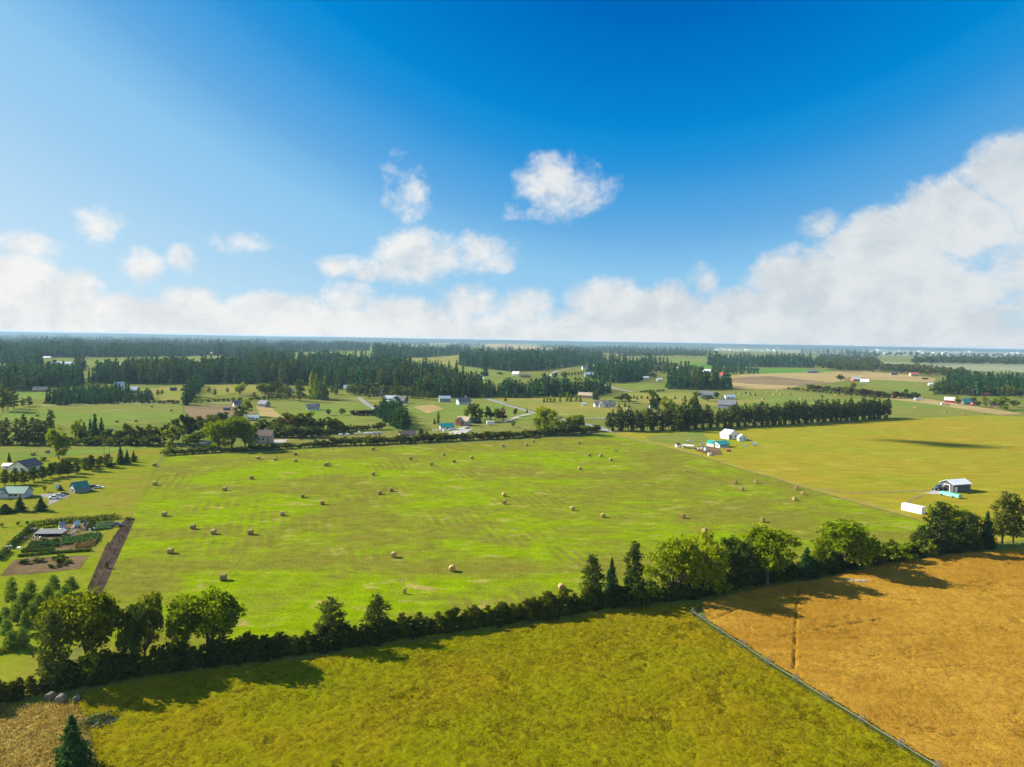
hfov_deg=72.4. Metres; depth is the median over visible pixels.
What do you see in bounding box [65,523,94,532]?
path
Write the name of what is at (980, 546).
hedge shrub
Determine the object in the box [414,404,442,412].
field
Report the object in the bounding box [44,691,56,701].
rock
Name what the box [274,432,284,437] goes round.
bush
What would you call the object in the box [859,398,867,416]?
pine tree
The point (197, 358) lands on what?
field
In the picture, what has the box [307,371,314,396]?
conifer tree
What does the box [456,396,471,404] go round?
house
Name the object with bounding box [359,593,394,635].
pine tree
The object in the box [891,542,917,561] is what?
bush
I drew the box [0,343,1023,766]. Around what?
ground
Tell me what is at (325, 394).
conifer tree
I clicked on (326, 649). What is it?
hedge shrub
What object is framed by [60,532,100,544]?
vegetable bed
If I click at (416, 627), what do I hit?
hedge shrub
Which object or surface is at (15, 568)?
garden bed
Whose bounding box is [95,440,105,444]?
bush
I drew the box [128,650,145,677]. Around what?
hedge shrub
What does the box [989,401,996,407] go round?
house
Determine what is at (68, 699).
stone wall
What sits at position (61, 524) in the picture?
shed
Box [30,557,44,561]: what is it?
bush
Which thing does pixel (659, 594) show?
hedge shrub
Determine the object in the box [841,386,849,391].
broadleaf tree
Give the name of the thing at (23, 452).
field
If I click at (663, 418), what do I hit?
pine tree
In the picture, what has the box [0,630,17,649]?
orchard tree
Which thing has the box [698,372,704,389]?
conifer tree
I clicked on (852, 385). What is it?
broadleaf tree
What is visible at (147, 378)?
conifer tree
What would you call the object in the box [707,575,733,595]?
bush
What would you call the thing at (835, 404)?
pine tree
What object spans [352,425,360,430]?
bush
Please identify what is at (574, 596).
hedge shrub
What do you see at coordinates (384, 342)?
forest floor
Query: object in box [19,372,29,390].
conifer tree
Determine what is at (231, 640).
hedge shrub
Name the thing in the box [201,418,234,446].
broadleaf tree
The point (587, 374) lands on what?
house
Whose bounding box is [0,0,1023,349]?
sky
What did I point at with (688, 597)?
hedge shrub
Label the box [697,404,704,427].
pine tree
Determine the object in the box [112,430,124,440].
broadleaf tree
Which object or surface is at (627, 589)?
hedge shrub
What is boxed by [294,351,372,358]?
field
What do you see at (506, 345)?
field
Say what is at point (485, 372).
conifer tree
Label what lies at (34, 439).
bush
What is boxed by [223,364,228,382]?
conifer tree
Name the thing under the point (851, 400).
pine tree
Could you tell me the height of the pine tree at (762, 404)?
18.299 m
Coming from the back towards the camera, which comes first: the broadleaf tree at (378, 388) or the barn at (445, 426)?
the broadleaf tree at (378, 388)
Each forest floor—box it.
[1,335,369,357]
[1,383,83,391]
[132,380,308,384]
[281,340,447,349]
[321,384,480,397]
[395,347,460,357]
[418,343,481,345]
[460,350,608,371]
[485,390,611,397]
[537,344,714,348]
[545,345,719,354]
[607,376,649,382]
[668,386,728,389]
[710,360,813,367]
[716,368,759,370]
[801,353,878,356]
[933,386,1023,395]
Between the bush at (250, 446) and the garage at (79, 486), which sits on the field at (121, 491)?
the garage at (79, 486)
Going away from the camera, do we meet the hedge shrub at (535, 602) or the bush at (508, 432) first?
the hedge shrub at (535, 602)
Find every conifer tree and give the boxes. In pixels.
[8,372,17,389]
[14,362,20,375]
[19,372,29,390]
[41,368,48,386]
[53,367,56,385]
[78,367,83,383]
[87,368,90,382]
[87,419,92,435]
[88,414,100,437]
[98,417,104,435]
[99,363,102,381]
[105,364,108,382]
[107,364,111,382]
[120,360,131,381]
[127,357,131,382]
[128,364,136,382]
[133,364,138,382]
[136,363,139,375]
[138,359,147,383]
[145,363,150,382]
[147,360,158,383]
[154,353,157,363]
[162,358,169,380]
[162,360,168,382]
[169,364,178,382]
[174,364,180,380]
[199,357,206,370]
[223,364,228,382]
[256,363,264,382]
[262,364,267,379]
[271,362,278,381]
[276,365,283,382]
[280,357,290,383]
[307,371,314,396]
[311,373,319,398]
[320,376,329,399]
[338,368,343,387]
[372,369,376,382]
[377,368,382,385]
[393,368,397,384]
[394,367,402,387]
[400,370,405,386]
[400,408,408,427]
[405,371,409,387]
[407,372,413,386]
[416,377,421,396]
[421,375,427,396]
[427,372,432,386]
[444,373,451,395]
[452,371,458,396]
[457,377,462,396]
[460,371,466,391]
[466,372,471,385]
[467,374,473,396]
[479,372,483,393]
[482,362,488,375]
[689,370,697,389]
[695,370,700,388]
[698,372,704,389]
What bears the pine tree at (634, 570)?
on the hay field at (302, 558)
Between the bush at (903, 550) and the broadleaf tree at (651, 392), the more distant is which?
the broadleaf tree at (651, 392)
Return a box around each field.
[0,403,182,425]
[0,443,157,459]
[0,444,162,687]
[16,388,71,400]
[50,379,92,387]
[80,433,935,686]
[83,355,231,364]
[139,385,183,400]
[184,405,258,419]
[201,385,258,399]
[256,406,282,417]
[270,399,378,433]
[274,431,397,443]
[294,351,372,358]
[402,355,460,367]
[403,398,534,434]
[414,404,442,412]
[451,367,511,383]
[480,344,573,349]
[492,397,627,418]
[611,415,1023,541]
[615,380,678,392]
[621,358,707,362]
[627,392,773,405]
[646,431,708,443]
[687,364,711,369]
[702,548,1023,766]
[715,348,1023,356]
[731,373,847,388]
[732,376,831,385]
[735,390,990,421]
[752,368,836,373]
[823,371,935,382]
[863,380,934,393]
[880,362,1023,371]
[883,398,1021,414]
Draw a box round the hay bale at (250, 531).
[247,529,253,533]
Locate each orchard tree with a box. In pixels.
[0,606,10,618]
[0,618,13,636]
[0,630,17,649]
[3,576,19,605]
[8,602,22,622]
[12,591,29,608]
[15,627,30,647]
[17,609,35,632]
[23,580,39,603]
[26,603,38,618]
[30,593,45,609]
[33,613,45,630]
[41,584,54,599]
[46,574,61,592]
[54,592,64,604]
[59,585,73,597]
[64,576,80,591]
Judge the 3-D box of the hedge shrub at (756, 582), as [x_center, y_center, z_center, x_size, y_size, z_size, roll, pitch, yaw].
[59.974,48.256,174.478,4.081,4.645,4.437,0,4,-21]
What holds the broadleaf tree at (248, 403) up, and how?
on the ground at (416, 427)
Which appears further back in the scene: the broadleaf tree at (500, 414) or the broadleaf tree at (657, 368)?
the broadleaf tree at (657, 368)
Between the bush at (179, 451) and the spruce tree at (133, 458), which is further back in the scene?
the bush at (179, 451)
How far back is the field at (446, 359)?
1950.94 m
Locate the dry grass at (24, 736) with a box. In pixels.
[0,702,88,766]
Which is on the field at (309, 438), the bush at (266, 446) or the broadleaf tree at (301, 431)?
the broadleaf tree at (301, 431)
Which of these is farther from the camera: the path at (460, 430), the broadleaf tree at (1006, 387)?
the broadleaf tree at (1006, 387)
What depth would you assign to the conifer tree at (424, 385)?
720.03 m
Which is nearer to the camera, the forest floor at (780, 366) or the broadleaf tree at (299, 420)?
the broadleaf tree at (299, 420)
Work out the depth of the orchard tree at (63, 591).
156.43 m
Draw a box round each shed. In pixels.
[1,463,12,468]
[34,529,67,536]
[59,522,64,527]
[74,520,79,527]
[520,374,530,377]
[737,434,745,439]
[939,478,972,492]
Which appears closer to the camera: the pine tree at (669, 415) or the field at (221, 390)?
the pine tree at (669, 415)
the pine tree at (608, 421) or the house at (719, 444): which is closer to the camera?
the house at (719, 444)
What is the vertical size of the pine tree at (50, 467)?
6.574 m
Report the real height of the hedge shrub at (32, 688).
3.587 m
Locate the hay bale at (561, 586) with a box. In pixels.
[558,583,564,589]
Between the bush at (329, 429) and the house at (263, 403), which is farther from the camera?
the house at (263, 403)
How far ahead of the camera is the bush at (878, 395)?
821.62 m
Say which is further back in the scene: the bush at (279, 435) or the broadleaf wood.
the broadleaf wood
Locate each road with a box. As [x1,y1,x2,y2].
[41,402,225,405]
[357,397,374,408]
[484,398,613,431]
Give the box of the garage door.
[944,484,949,491]
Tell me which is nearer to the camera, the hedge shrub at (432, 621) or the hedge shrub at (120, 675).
the hedge shrub at (120, 675)
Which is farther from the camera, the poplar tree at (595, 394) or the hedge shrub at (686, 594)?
the poplar tree at (595, 394)
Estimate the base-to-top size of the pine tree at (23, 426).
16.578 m
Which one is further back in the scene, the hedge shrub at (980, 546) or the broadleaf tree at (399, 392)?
the broadleaf tree at (399, 392)
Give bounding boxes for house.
[0,485,33,497]
[8,458,43,472]
[123,386,139,392]
[232,400,241,405]
[246,415,259,419]
[257,400,270,406]
[306,402,319,409]
[384,395,395,401]
[391,395,408,402]
[397,430,416,437]
[455,416,471,425]
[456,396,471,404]
[512,371,519,375]
[578,391,592,398]
[584,372,593,376]
[593,400,615,406]
[700,391,714,398]
[706,440,729,447]
[718,399,737,408]
[807,369,818,372]
[860,379,868,382]
[909,372,917,375]
[961,398,970,403]
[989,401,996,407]
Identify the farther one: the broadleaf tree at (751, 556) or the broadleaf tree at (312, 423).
the broadleaf tree at (312, 423)
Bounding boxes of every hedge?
[0,544,11,559]
[0,642,30,652]
[6,522,35,547]
[17,548,92,556]
[32,513,121,525]
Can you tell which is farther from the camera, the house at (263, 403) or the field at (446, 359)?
the field at (446, 359)
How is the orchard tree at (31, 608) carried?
on the field at (121, 491)
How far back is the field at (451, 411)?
539.51 m
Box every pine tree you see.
[0,384,8,411]
[0,417,14,442]
[0,420,7,443]
[0,469,10,484]
[4,387,15,410]
[9,391,21,408]
[9,468,19,484]
[11,417,21,443]
[15,414,29,442]
[18,469,29,483]
[25,396,32,404]
[25,416,38,443]
[28,467,39,481]
[31,419,44,443]
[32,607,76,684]
[37,421,48,438]
[38,466,48,479]
[43,417,54,433]
[45,409,55,429]
[46,463,57,477]
[53,463,64,475]
[61,460,75,475]
[71,460,82,473]
[81,457,88,467]
[85,455,98,470]
[95,456,104,464]
[101,454,113,464]
[283,384,291,399]
[291,378,305,400]
[312,596,349,645]
[314,382,323,399]
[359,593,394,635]
[430,389,435,397]
[578,554,606,600]
[605,412,611,429]
[607,409,617,426]
[613,408,622,429]
[617,408,624,425]
[621,410,629,430]
[622,541,645,588]
[623,406,634,430]
[629,411,637,430]
[631,409,641,430]
[637,410,643,430]
[641,409,648,428]
[644,408,651,429]
[645,406,655,428]
[652,412,657,427]
[655,406,661,429]
[659,410,666,426]
[666,407,673,429]
[683,409,691,427]
[688,407,695,427]
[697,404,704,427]
[699,410,706,424]
[703,404,711,426]
[707,411,713,424]
[714,411,720,424]
[720,408,728,425]
[726,405,734,422]
[729,404,737,426]
[734,404,741,425]
[739,406,746,422]
[743,403,748,421]
[744,407,752,425]
[750,402,760,424]
[753,406,760,421]
[758,404,762,424]
[760,401,766,420]
[761,403,770,423]
[769,406,775,422]
[772,403,779,421]
[780,407,786,422]
[782,400,795,423]
[782,404,791,422]
[795,400,803,423]
[799,402,805,419]
[803,405,808,422]
[805,406,814,422]
[808,404,816,422]
[813,401,821,421]
[814,399,822,413]
[819,406,824,421]
[822,399,829,416]
[822,402,831,421]
[827,403,835,421]
[831,399,837,417]
[835,403,841,417]
[838,405,845,417]
[842,403,847,420]
[846,403,852,417]
[849,397,854,414]
[853,403,859,417]
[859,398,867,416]
[866,399,875,416]
[874,401,881,418]
[881,402,887,417]
[884,399,891,417]
[906,525,934,545]
[923,501,960,553]
[956,512,982,546]
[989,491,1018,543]
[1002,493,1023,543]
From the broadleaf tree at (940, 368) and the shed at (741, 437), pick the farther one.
the broadleaf tree at (940, 368)
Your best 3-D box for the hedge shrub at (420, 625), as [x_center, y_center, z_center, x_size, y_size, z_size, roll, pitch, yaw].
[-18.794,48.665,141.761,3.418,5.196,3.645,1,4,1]
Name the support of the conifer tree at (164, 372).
on the forest floor at (207, 382)
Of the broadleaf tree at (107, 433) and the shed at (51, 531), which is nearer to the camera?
the shed at (51, 531)
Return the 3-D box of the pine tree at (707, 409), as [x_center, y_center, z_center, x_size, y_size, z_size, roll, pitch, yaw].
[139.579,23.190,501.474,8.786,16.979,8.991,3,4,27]
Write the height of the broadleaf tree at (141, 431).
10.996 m
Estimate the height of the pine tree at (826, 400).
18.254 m
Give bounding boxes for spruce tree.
[0,504,13,515]
[7,453,11,461]
[12,497,28,512]
[32,497,49,512]
[49,715,99,766]
[113,445,124,464]
[124,449,130,463]
[130,450,137,461]
[472,412,477,423]
[601,557,619,606]
[795,547,820,580]
[979,511,999,547]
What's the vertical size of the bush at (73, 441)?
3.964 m
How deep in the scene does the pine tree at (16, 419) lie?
372.54 m
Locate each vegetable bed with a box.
[21,546,53,552]
[27,537,59,547]
[43,523,57,527]
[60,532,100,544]
[74,539,96,548]
[86,521,95,530]
[95,521,113,529]
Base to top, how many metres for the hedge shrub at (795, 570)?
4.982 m
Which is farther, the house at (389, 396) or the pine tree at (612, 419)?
the house at (389, 396)
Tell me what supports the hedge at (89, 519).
on the field at (121, 491)
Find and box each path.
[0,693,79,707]
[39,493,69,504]
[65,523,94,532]
[274,439,286,443]
[453,426,471,433]
[501,413,532,421]
[610,432,698,445]
[657,445,924,521]
[694,614,935,766]
[696,446,721,454]
[822,489,929,492]
[899,495,922,505]
[926,489,948,493]
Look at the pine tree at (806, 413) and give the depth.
537.19 m
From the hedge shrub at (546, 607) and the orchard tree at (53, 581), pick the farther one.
the orchard tree at (53, 581)
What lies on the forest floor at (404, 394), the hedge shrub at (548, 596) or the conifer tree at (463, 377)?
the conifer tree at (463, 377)
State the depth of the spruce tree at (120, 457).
319.72 m
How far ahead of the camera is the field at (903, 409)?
726.99 m
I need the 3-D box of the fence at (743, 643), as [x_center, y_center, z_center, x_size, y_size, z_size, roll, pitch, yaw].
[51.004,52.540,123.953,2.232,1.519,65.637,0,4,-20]
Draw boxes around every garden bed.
[0,555,88,575]
[22,533,101,552]
[86,518,134,592]
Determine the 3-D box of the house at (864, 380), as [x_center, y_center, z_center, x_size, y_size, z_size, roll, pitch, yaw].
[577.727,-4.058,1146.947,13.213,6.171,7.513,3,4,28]
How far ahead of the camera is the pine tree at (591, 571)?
157.85 m
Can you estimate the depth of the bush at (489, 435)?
419.91 m
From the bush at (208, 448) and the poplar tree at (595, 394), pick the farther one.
the poplar tree at (595, 394)
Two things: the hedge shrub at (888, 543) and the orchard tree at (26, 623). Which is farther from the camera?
the hedge shrub at (888, 543)
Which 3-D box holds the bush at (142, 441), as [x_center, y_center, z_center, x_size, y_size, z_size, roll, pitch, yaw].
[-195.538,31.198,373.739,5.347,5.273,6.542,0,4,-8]
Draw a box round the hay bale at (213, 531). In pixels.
[210,529,216,533]
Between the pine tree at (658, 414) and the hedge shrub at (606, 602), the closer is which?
the hedge shrub at (606, 602)
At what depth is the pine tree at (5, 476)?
271.96 m
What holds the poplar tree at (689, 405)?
on the ground at (416, 427)
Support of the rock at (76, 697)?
on the stone wall at (68, 699)
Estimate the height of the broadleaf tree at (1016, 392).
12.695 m
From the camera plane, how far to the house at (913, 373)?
1439.04 m
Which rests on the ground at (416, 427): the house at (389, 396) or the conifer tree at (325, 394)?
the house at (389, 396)
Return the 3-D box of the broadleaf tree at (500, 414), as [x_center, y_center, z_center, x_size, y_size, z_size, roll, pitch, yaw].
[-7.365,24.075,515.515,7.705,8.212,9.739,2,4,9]
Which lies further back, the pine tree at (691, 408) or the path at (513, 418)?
the path at (513, 418)
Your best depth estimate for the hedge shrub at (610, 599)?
158.23 m
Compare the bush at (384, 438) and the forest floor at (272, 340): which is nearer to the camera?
the bush at (384, 438)
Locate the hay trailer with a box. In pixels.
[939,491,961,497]
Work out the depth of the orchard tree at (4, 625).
137.13 m
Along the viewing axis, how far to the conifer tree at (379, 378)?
809.49 m
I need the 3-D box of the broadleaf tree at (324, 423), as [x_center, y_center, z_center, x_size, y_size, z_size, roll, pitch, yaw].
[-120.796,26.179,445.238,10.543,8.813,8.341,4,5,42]
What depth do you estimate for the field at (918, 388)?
1055.03 m
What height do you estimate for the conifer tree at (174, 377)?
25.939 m
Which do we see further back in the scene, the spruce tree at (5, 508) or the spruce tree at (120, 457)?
the spruce tree at (120, 457)
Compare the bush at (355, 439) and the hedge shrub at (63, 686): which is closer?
the hedge shrub at (63, 686)
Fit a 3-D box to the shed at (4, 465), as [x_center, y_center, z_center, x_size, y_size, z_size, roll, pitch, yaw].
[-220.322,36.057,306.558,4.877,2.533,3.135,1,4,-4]
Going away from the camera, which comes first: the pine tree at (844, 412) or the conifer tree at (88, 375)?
the pine tree at (844, 412)
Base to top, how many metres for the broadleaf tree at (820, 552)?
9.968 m
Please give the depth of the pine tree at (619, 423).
470.44 m
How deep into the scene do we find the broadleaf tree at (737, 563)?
170.42 m
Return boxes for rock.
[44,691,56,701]
[54,693,67,703]
[73,694,79,701]
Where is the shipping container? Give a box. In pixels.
[901,502,925,513]
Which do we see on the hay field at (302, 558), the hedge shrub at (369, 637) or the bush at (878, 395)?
the hedge shrub at (369, 637)
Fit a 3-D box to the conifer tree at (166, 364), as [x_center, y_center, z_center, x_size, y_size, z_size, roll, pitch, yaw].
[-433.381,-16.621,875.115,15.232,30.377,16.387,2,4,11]
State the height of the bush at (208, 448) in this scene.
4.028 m
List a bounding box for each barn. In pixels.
[32,386,48,391]
[51,361,73,364]
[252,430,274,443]
[438,396,450,401]
[439,423,453,429]
[719,429,738,438]
[850,377,860,380]
[944,397,955,402]
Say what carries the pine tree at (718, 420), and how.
on the ground at (416, 427)
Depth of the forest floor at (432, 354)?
2511.18 m
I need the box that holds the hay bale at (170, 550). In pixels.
[167,548,173,552]
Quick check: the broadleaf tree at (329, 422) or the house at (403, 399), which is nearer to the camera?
the broadleaf tree at (329, 422)
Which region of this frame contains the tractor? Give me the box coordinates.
[932,484,941,490]
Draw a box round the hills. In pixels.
[0,332,1023,352]
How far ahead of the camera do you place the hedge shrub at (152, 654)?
123.41 m
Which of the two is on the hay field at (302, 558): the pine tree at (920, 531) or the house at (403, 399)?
the pine tree at (920, 531)
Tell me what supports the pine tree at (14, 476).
on the field at (121, 491)
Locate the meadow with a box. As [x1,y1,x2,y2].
[77,603,929,766]
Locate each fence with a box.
[609,431,911,517]
[690,608,941,766]
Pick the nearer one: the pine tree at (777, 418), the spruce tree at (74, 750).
the spruce tree at (74, 750)
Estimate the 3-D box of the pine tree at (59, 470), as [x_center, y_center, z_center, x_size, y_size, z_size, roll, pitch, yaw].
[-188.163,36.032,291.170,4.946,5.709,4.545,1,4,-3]
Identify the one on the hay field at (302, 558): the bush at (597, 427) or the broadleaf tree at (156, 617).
the broadleaf tree at (156, 617)
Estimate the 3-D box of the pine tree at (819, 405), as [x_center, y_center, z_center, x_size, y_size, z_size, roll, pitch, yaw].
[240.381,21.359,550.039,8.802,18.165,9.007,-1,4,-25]
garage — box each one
[69,480,89,492]
[722,395,735,398]
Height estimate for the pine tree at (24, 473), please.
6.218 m
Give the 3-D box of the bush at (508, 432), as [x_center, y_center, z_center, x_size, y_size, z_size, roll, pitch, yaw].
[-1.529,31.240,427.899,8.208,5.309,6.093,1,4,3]
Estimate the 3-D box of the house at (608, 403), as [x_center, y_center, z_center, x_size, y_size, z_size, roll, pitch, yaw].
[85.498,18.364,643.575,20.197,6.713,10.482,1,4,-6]
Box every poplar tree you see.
[592,390,599,399]
[671,403,684,430]
[681,399,689,428]
[687,398,697,427]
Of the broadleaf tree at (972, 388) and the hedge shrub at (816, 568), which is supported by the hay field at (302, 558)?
the hedge shrub at (816, 568)
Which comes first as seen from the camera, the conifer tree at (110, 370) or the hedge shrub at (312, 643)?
the hedge shrub at (312, 643)
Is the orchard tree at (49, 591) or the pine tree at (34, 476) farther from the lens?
the pine tree at (34, 476)
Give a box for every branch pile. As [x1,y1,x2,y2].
[77,705,128,728]
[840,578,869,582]
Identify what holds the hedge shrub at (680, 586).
on the hay field at (302, 558)
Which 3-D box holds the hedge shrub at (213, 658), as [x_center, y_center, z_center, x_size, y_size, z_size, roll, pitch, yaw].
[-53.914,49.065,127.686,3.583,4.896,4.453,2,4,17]
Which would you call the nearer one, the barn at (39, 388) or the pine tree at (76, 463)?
the pine tree at (76, 463)
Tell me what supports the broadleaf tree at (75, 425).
on the ground at (416, 427)
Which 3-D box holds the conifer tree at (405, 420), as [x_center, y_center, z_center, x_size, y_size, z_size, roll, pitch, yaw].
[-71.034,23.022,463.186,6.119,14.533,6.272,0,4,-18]
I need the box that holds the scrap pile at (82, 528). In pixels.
[41,527,94,533]
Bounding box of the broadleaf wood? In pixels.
[617,351,1023,370]
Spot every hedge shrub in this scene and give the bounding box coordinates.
[0,679,9,703]
[1,680,18,701]
[9,677,26,701]
[24,675,39,698]
[37,676,49,694]
[39,667,60,692]
[49,662,74,691]
[55,659,82,690]
[72,659,85,685]
[77,658,94,686]
[84,659,107,686]
[92,647,114,685]
[107,651,122,680]
[111,649,134,681]
[120,652,138,679]
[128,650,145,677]
[138,654,150,676]
[146,644,163,675]
[151,649,172,672]
[160,648,178,673]
[168,641,188,671]
[180,641,193,667]
[186,645,201,669]
[193,643,211,668]
[204,639,223,667]
[205,648,214,667]
[212,635,236,665]
[223,638,237,664]
[229,635,250,665]
[237,630,256,662]
[246,634,263,661]
[256,634,271,659]
[262,637,280,662]
[272,631,288,659]
[278,633,294,656]
[287,635,300,656]
[296,636,307,654]
[300,630,316,653]
[307,633,320,651]
[315,630,325,650]
[316,619,340,653]
[326,627,342,649]
[334,624,348,650]
[340,622,355,647]
[347,625,361,647]
[355,623,370,647]
[364,625,373,643]
[365,620,384,646]
[383,619,395,641]
[386,619,400,641]
[395,612,408,639]
[401,616,417,637]
[409,619,420,639]
[413,612,427,636]
[420,616,432,635]
[427,617,435,634]
[433,611,443,633]
[438,615,447,632]
[442,609,457,633]
[448,606,463,631]
[457,613,468,630]
[462,607,477,630]
[467,604,484,628]
[477,610,487,626]
[483,605,496,626]
[489,607,502,625]
[493,601,512,627]
[508,603,520,622]
[516,603,523,621]
[517,597,535,621]
[526,596,541,619]
[536,590,557,620]
[536,596,550,619]
[545,595,562,619]
[557,587,573,615]
[558,595,564,614]
[565,598,575,615]
[569,593,580,613]
[575,597,583,612]
[578,582,598,610]
[580,592,593,612]
[589,586,604,610]
[595,590,606,609]
[601,591,608,607]
[605,592,616,607]
[607,585,627,608]
[617,586,627,606]
[623,585,632,604]
[649,582,660,602]
[655,584,661,601]
[660,585,669,601]
[663,586,674,601]
[670,581,681,600]
[676,583,685,599]
[680,581,691,598]
[684,584,695,599]
[691,586,701,599]
[694,578,707,597]
[701,574,716,595]
[723,573,731,592]
[727,571,738,590]
[750,574,761,586]
[751,569,765,586]
[763,570,775,583]
[769,564,782,581]
[773,564,786,581]
[777,568,789,581]
[782,560,796,580]
[785,561,798,579]
[811,558,821,577]
[817,559,823,574]
[818,558,829,575]
[822,558,836,575]
[830,552,843,572]
[835,555,845,572]
[848,559,859,569]
[884,539,897,561]
[910,545,918,556]
[933,538,943,554]
[952,536,962,552]
[957,539,964,552]
[961,535,969,551]
[965,533,978,551]
[976,537,983,550]
[983,532,994,549]
[984,537,990,549]
[988,535,996,547]
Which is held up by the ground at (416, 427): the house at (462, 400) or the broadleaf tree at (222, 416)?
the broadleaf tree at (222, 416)
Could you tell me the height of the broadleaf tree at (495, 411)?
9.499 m
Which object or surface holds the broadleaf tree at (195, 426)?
on the ground at (416, 427)
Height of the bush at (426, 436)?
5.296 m
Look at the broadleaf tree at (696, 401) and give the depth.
497.65 m
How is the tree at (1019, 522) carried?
on the ground at (416, 427)
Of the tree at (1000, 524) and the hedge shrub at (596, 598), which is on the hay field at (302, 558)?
the hedge shrub at (596, 598)
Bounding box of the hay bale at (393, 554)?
[391,551,396,557]
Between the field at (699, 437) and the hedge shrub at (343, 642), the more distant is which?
the field at (699, 437)
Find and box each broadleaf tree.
[29,586,125,658]
[44,424,70,458]
[70,418,86,438]
[73,428,87,438]
[92,436,106,444]
[100,428,113,438]
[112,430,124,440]
[115,601,150,655]
[119,434,135,444]
[121,423,132,442]
[125,589,164,654]
[131,425,147,438]
[137,433,156,444]
[145,424,160,436]
[148,435,167,445]
[159,423,173,441]
[161,426,185,443]
[164,586,247,648]
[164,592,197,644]
[165,438,172,448]
[170,413,195,437]
[181,435,192,446]
[183,422,199,433]
[188,432,205,444]
[194,416,212,432]
[200,414,220,429]
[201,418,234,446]
[216,412,228,421]
[216,416,248,447]
[231,410,242,416]
[232,405,245,416]
[234,382,247,395]
[235,419,258,446]
[239,399,252,413]
[253,419,270,429]
[258,384,269,394]
[266,422,281,432]
[271,381,283,388]
[271,417,289,432]
[276,386,284,393]
[281,412,299,427]
[281,424,294,436]
[292,413,307,427]
[292,426,308,437]
[300,411,315,427]
[305,418,323,427]
[307,427,327,436]
[317,418,327,426]
[322,416,337,432]
[332,419,345,432]
[369,389,377,395]
[372,386,381,392]
[381,386,391,394]
[394,389,403,395]
[402,387,413,396]
[463,409,469,416]
[467,403,481,417]
[483,406,495,420]
[493,408,499,417]
[497,411,507,420]
[532,405,564,430]
[560,414,584,433]
[613,393,631,400]
[642,534,704,594]
[647,389,655,396]
[649,392,660,409]
[653,365,659,373]
[660,396,675,409]
[677,541,714,589]
[678,559,699,591]
[690,531,731,587]
[692,396,699,416]
[702,395,714,400]
[720,534,759,587]
[737,523,802,585]
[737,539,770,584]
[810,518,886,571]
[810,536,834,569]
[835,374,845,380]
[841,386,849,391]
[849,382,856,388]
[856,364,866,371]
[869,363,877,370]
[878,365,886,371]
[917,366,925,373]
[922,501,985,536]
[929,384,936,392]
[937,367,946,375]
[939,384,948,393]
[952,383,963,392]
[954,395,960,404]
[960,387,968,395]
[968,386,975,393]
[982,396,988,405]
[988,388,998,395]
[990,396,1011,409]
[1001,385,1013,394]
[1006,389,1012,396]
[1009,400,1020,407]
[1011,387,1020,396]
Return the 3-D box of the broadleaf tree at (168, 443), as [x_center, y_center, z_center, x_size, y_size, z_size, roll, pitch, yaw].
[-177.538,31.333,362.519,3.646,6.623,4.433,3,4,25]
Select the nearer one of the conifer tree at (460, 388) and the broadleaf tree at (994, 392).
the conifer tree at (460, 388)
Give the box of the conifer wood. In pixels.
[0,333,1023,429]
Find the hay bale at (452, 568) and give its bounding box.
[449,564,455,571]
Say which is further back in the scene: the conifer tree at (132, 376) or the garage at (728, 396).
the conifer tree at (132, 376)
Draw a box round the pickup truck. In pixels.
[109,522,122,525]
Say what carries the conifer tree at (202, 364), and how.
on the forest floor at (207, 382)
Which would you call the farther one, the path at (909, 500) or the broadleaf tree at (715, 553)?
the path at (909, 500)
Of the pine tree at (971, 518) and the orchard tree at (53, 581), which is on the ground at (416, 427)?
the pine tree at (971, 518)
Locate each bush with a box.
[0,439,13,444]
[12,435,25,444]
[16,558,30,563]
[21,437,32,444]
[27,436,44,444]
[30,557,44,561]
[36,439,48,444]
[52,554,69,561]
[71,438,79,444]
[74,647,108,675]
[78,437,88,444]
[89,438,96,444]
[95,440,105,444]
[102,437,118,445]
[139,437,148,445]
[148,642,180,670]
[159,449,170,455]
[174,448,183,454]
[203,446,211,452]
[247,444,255,450]
[262,444,270,449]
[269,443,277,448]
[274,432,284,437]
[312,440,324,446]
[322,436,338,445]
[325,427,334,433]
[332,438,341,445]
[340,436,350,444]
[351,437,360,444]
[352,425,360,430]
[362,436,374,444]
[365,435,379,443]
[373,435,383,443]
[376,422,386,429]
[380,436,389,443]
[395,434,407,442]
[398,434,409,442]
[413,433,424,441]
[421,434,429,441]
[422,433,434,441]
[432,433,440,440]
[435,433,447,440]
[464,432,475,439]
[479,431,489,438]
[485,432,494,438]
[501,431,511,437]
[504,430,515,437]
[521,429,533,436]
[540,428,548,435]
[568,426,580,433]
[592,425,601,430]
[623,576,652,607]
[641,578,664,599]
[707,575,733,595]
[870,542,900,564]
[875,391,882,396]
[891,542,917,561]
[892,391,899,397]
[909,392,918,397]
[915,538,940,557]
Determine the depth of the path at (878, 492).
289.75 m
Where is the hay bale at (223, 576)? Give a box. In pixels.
[220,573,226,579]
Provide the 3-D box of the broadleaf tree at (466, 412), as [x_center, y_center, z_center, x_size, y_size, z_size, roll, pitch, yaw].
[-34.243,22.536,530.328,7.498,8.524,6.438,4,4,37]
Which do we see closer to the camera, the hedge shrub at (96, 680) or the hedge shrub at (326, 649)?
the hedge shrub at (96, 680)
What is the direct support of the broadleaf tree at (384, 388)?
on the ground at (416, 427)

